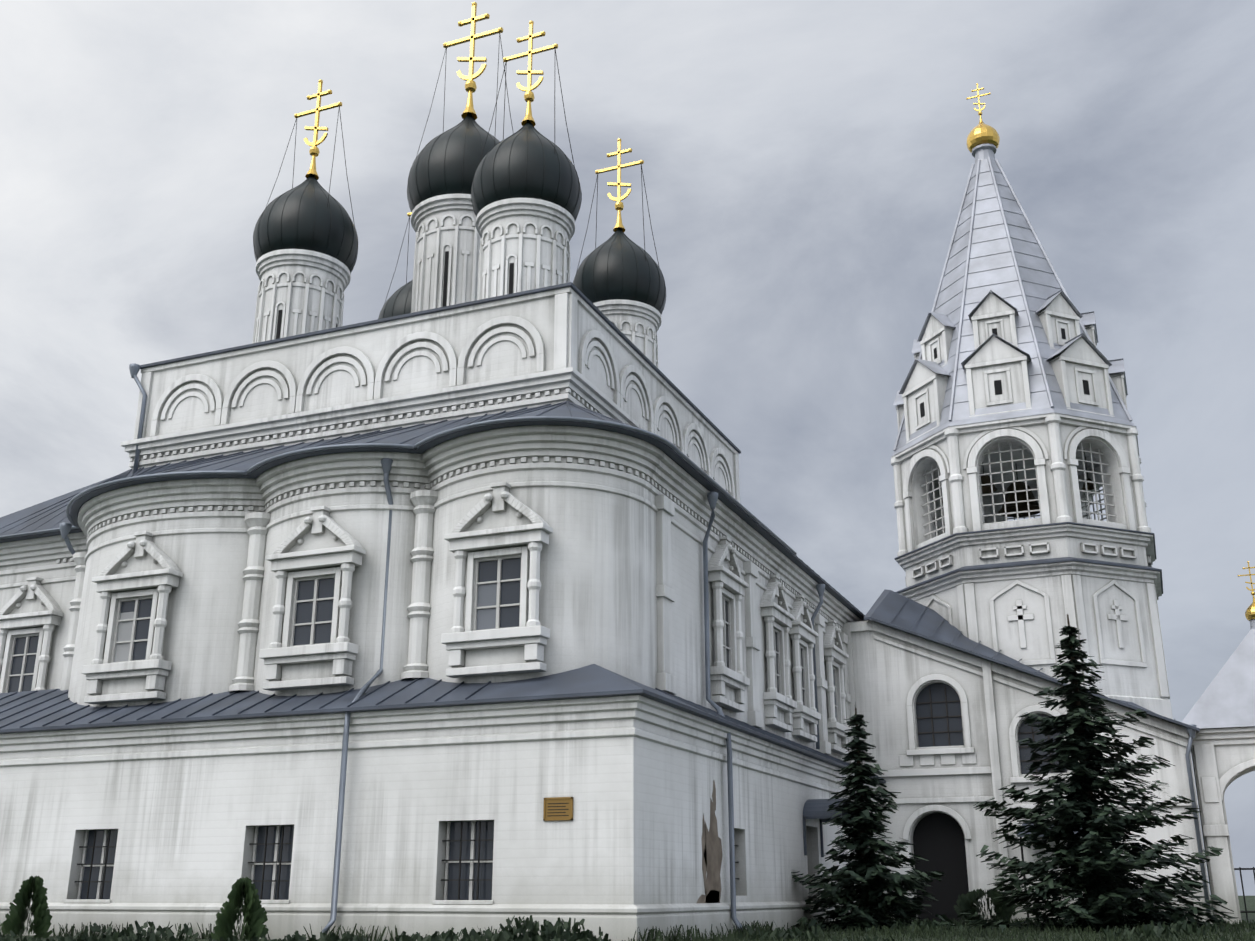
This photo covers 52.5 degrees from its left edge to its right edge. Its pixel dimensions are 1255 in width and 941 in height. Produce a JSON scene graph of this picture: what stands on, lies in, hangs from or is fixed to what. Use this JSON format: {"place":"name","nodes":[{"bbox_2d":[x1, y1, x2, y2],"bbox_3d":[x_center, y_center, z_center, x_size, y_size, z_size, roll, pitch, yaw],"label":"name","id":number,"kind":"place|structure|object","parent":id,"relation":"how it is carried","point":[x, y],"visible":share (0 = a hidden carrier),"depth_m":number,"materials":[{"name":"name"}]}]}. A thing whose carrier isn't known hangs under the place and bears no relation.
{"place":"outdoors","nodes":[
{"label":"outdoors","id":0,"kind":"place"},
{"bbox_2d":[0,896,1254,940],"bbox_3d":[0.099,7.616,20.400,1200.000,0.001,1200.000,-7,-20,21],"label":"ground grass","id":1,"kind":"structure","parent":0,"point":[1250,903],"depth_m":25.18,"materials":[{"name":"green plant"}]},
{"bbox_2d":[0,876,52,937],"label":"thuja","id":2,"kind":"object","parent":1,"relation":"on","point":[16,918],"visible":0.98,"depth_m":23.54,"materials":[{"name":"green plant"}]},
{"bbox_2d":[210,877,268,940],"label":"thuja","id":3,"kind":"object","parent":1,"relation":"on","point":[252,909],"visible":1,"depth_m":21.75,"materials":[{"name":"green plant"}]},
{"bbox_2d":[0,287,1254,923],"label":"church walls","id":4,"kind":"structure","parent":1,"relation":"on","point":[632,831],"depth_m":25.77,"materials":[{"name":"white paint"}]},
{"bbox_2d":[60,490,437,691],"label":"columns","id":5,"kind":"structure","parent":4,"relation":"attached to","point":[423,502],"depth_m":26.35,"materials":[{"name":"white paint"}]},
{"bbox_2d":[114,612,723,661],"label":"window curtains","id":6,"kind":"object","parent":4,"relation":"attached to","point":[124,634],"depth_m":27.27,"materials":[{"name":"fabric"}]},
{"bbox_2d":[5,554,838,899],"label":"white window frames","id":7,"kind":"structure","parent":4,"relation":"attached to","point":[311,624],"depth_m":25.40,"materials":[{"name":"white wood"}]},
{"bbox_2d":[140,282,740,453],"bbox_3d":[-4.702,-2.230,37.247,12.690,1.280,12.740,-7,-20,21],"label":"roof edge","id":8,"kind":"object","parent":4,"relation":"on","point":[598,312],"visible":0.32,"depth_m":31.61,"materials":[{"name":"metal"}]},
{"bbox_2d":[256,194,661,362],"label":"dome drums","id":9,"kind":"object","parent":8,"relation":"on","point":[521,212],"visible":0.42,"depth_m":35.98,"materials":[{"name":"white paint"}]},
{"bbox_2d":[253,112,665,318],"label":"onion domes","id":10,"kind":"structure","parent":9,"relation":"on","point":[527,160],"depth_m":36.85,"materials":[{"name":"black metal"}]},
{"bbox_2d":[266,32,659,303],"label":"support cables","id":11,"kind":"object","parent":10,"relation":"on","point":[482,152],"visible":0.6,"depth_m":39.72,"materials":[{"name":"grey metal"}]},
{"bbox_2d":[294,2,1254,620],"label":"crosses","id":12,"kind":"object","parent":10,"relation":"on","point":[980,132],"visible":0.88,"depth_m":41.10,"materials":[{"name":"gold metal"}]},
{"bbox_2d":[8,558,1066,899],"bbox_3d":[-1.590,6.336,29.193,32.536,6.620,12.326,6,-19,-17],"label":"window glass","id":13,"kind":"object","parent":4,"relation":"attached to","point":[488,572],"visible":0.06,"depth_m":25.32,"materials":[{"name":"black glass"}]},
{"bbox_2d":[543,797,572,820],"bbox_3d":[-1.173,5.736,21.562,0.540,0.380,0.035,-7,-20,21],"label":"plaque","id":14,"kind":"object","parent":4,"relation":"attached to","point":[569,812],"visible":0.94,"depth_m":21.56,"materials":[{"name":"brown metal"}]},
{"bbox_2d":[0,401,1199,782],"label":"church roofs","id":15,"kind":"structure","parent":4,"relation":"on","point":[40,711],"depth_m":26.64,"materials":[{"name":"grey metal"}]},
{"bbox_2d":[0,363,1210,933],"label":"drainpipes","id":16,"kind":"object","parent":4,"relation":"attached to","point":[64,529],"visible":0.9,"depth_m":25.95,"materials":[{"name":"metal"}]},
{"bbox_2d":[0,214,1254,940],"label":"decorative trim","id":17,"kind":"structure","parent":4,"relation":"on","point":[502,520],"depth_m":28.78,"materials":[{"name":"white paint"}]},
{"bbox_2d":[476,583,836,719],"bbox_3d":[1.915,4.527,31.198,0.510,1.838,17.669,-11,-21,29],"label":"pale window glass","id":18,"kind":"object","parent":4,"relation":"attached to","point":[487,596],"visible":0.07,"depth_m":23.94,"materials":[{"name":"grey glass"}]},
{"bbox_2d":[75,449,1254,919],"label":"window bars","id":19,"kind":"object","parent":4,"relation":"attached to","point":[281,843],"visible":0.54,"depth_m":23.63,"materials":[{"name":"grey metal"}]},
{"bbox_2d":[276,251,1089,921],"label":"dark openings","id":20,"kind":"object","parent":4,"relation":"on","point":[938,841],"visible":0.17,"depth_m":37.80,"materials":[{"name":"black"}]},
{"bbox_2d":[697,780,722,902],"bbox_3d":[1.562,7.460,24.148,0.004,3.140,3.360,-7,-20,21],"label":"damaged plaster","id":21,"kind":"object","parent":4,"relation":"attached to","point":[712,854],"visible":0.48,"depth_m":24.29,"materials":[{"name":"beige paint"}]},
{"bbox_2d":[803,798,852,856],"bbox_3d":[4.970,8.718,31.081,0.950,1.351,1.680,-7,-20,21],"label":"entrance canopy","id":22,"kind":"object","parent":4,"relation":"attached to","point":[815,809],"depth_m":30.62,"materials":[{"name":"metal"}]},
{"bbox_2d":[916,687,1052,772],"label":"dark window frames","id":23,"kind":"structure","parent":4,"relation":"attached to","point":[947,716],"depth_m":38.77,"materials":[{"name":"black metal"}]},
{"bbox_2d":[1017,823,1081,836],"bbox_3d":[12.126,10.120,35.926,2.100,0.450,1.100,-7,-20,21],"label":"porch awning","id":24,"kind":"object","parent":4,"relation":"attached to","point":[1023,824],"visible":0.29,"depth_m":35.78,"materials":[{"name":"metal"}]},
{"bbox_2d":[1182,619,1254,728],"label":"tent roof","id":25,"kind":"structure","parent":4,"relation":"on","point":[1226,699],"depth_m":36.27,"materials":[{"name":"silver metal"}]},
{"bbox_2d":[0,915,1254,940],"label":"hedge border","id":26,"kind":"object","parent":1,"relation":"on","point":[555,932],"visible":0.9,"depth_m":16.33,"materials":[{"name":"green plant"}]},
{"bbox_2d":[6,916,1254,940],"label":"grass tufts","id":27,"kind":"object","parent":1,"relation":"on","point":[937,933],"visible":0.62,"depth_m":23.33,"materials":[{"name":"green plant"}]},
{"bbox_2d":[794,702,949,930],"bbox_3d":[5.491,8.161,29.543,3.858,5.563,3.813,-7,-20,21],"label":"spruce tree","id":28,"kind":"object","parent":1,"relation":"on","point":[853,867],"depth_m":29.06,"materials":[{"name":"green plant"}]},
{"bbox_2d":[791,714,956,931],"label":"small spruce needle tips","id":29,"kind":"object","parent":28,"relation":"attached to","point":[895,881],"visible":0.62,"depth_m":29.00,"materials":[{"name":"green plant"}]},
{"bbox_2d":[884,901,914,923],"bbox_3d":[7.138,11.916,34.347,1.318,0.811,1.258,-1,-18,2],"label":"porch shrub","id":30,"kind":"object","parent":1,"relation":"on","point":[900,915],"visible":0.06,"depth_m":34.07,"materials":[{"name":"green plant"}]},
{"bbox_2d":[954,888,1016,923],"bbox_3d":[9.791,11.952,34.788,1.752,1.008,1.757,-7,-20,21],"label":"porch shrub","id":31,"kind":"object","parent":1,"relation":"on","point":[967,901],"visible":0.77,"depth_m":34.52,"materials":[{"name":"green plant"}]},
{"bbox_2d":[891,293,1172,718],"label":"bell tower walls","id":32,"kind":"structure","parent":1,"relation":"on","point":[1139,686],"depth_m":41.97,"materials":[{"name":"white paint"}]},
{"bbox_2d":[891,143,1138,456],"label":"spire roof","id":33,"kind":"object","parent":32,"relation":"on","point":[996,249],"visible":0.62,"depth_m":46.06,"materials":[{"name":"silver metal"}]},
{"bbox_2d":[921,442,1115,538],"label":"window grilles","id":34,"kind":"object","parent":32,"relation":"attached to","point":[1088,512],"visible":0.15,"depth_m":42.64,"materials":[{"name":"grey metal"}]},
{"bbox_2d":[942,475,1096,516],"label":"bells","id":35,"kind":"object","parent":32,"relation":"hanging from","point":[1021,496],"visible":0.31,"depth_m":45.33,"materials":[{"name":"brown metal"}]},
{"bbox_2d":[964,614,1234,933],"bbox_3d":[10.245,7.370,29.769,8.224,8.418,7.146,-7,-20,21],"label":"spruce tree","id":36,"kind":"object","parent":1,"relation":"on","point":[1076,793],"depth_m":29.07,"materials":[{"name":"green plant"}]},
{"bbox_2d":[957,627,1236,932],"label":"spruce needle tips","id":37,"kind":"object","parent":36,"relation":"attached to","point":[1143,861],"visible":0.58,"depth_m":28.82,"materials":[{"name":"green plant"}]},
{"bbox_2d":[0,0,1254,895],"label":"sky","id":38,"kind":"structure","parent":0,"point":[806,167],"materials":[{"name":"grey"}]}
]}

